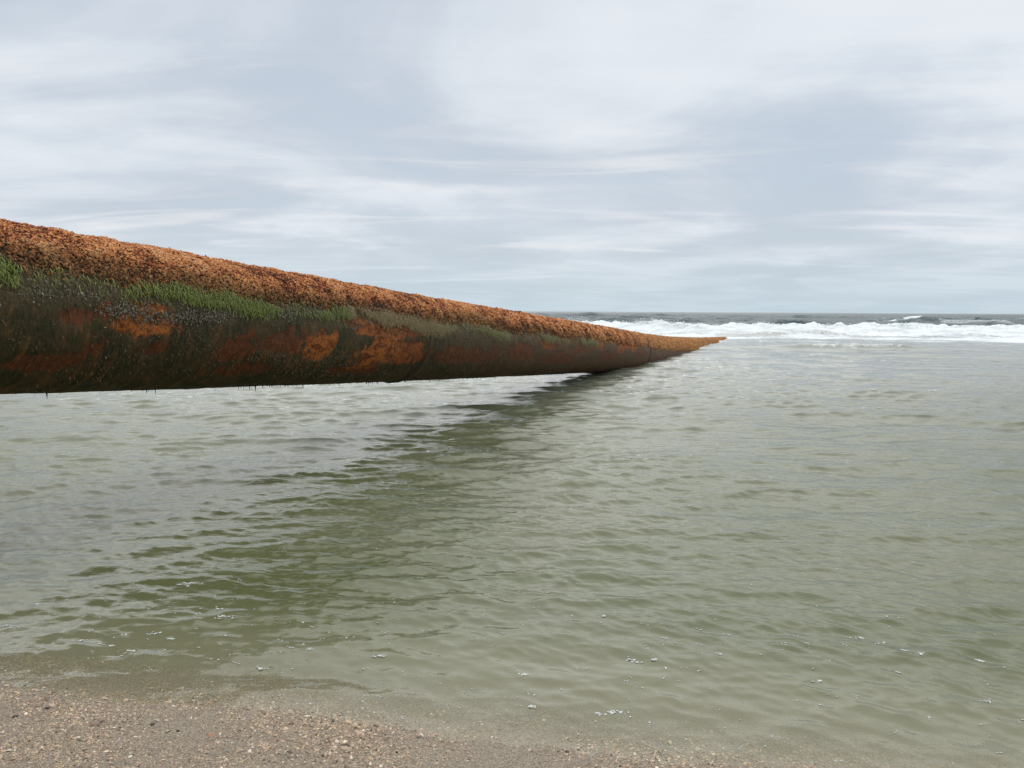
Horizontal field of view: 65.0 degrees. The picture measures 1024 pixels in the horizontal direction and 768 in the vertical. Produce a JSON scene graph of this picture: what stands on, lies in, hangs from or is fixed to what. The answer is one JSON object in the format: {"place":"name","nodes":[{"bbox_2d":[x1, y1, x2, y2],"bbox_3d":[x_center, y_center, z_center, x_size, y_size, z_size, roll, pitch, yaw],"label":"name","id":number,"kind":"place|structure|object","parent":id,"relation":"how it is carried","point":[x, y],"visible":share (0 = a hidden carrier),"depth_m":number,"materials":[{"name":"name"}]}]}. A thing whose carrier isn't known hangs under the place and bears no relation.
{"place":"outdoors","nodes":[
{"label":"outdoors","id":0,"kind":"place"},
{"bbox_2d":[0,311,1023,764],"bbox_3d":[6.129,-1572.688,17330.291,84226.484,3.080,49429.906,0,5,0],"label":"water","id":1,"kind":"structure","parent":0,"point":[810,465],"depth_m":4.75,"materials":[{"name":"green liquid"}]},
{"bbox_2d":[0,218,726,395],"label":"pipe","id":2,"kind":"object","parent":1,"relation":"in","point":[84,313],"visible":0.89,"depth_m":5.80,"materials":[{"name":"metal"}]},
{"bbox_2d":[0,491,1023,761],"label":"foam flecks","id":3,"kind":"object","parent":1,"relation":"on","point":[514,667],"visible":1,"depth_m":3.04,"materials":[{"name":"white liquid"}]},
{"bbox_2d":[569,316,1008,327],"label":"spray","id":4,"kind":"object","parent":1,"relation":"on","point":[737,323],"visible":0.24,"depth_m":45.06,"materials":[{"name":"white liquid"}]},
{"bbox_2d":[0,654,1023,767],"bbox_3d":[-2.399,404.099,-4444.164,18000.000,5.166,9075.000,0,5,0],"label":"beach","id":5,"kind":"structure","parent":0,"point":[493,754],"depth_m":2.48,"materials":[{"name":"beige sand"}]},
{"bbox_2d":[0,0,1023,313],"label":"sky","id":6,"kind":"structure","parent":0,"point":[767,156],"materials":[{"name":"grey"}]}
]}

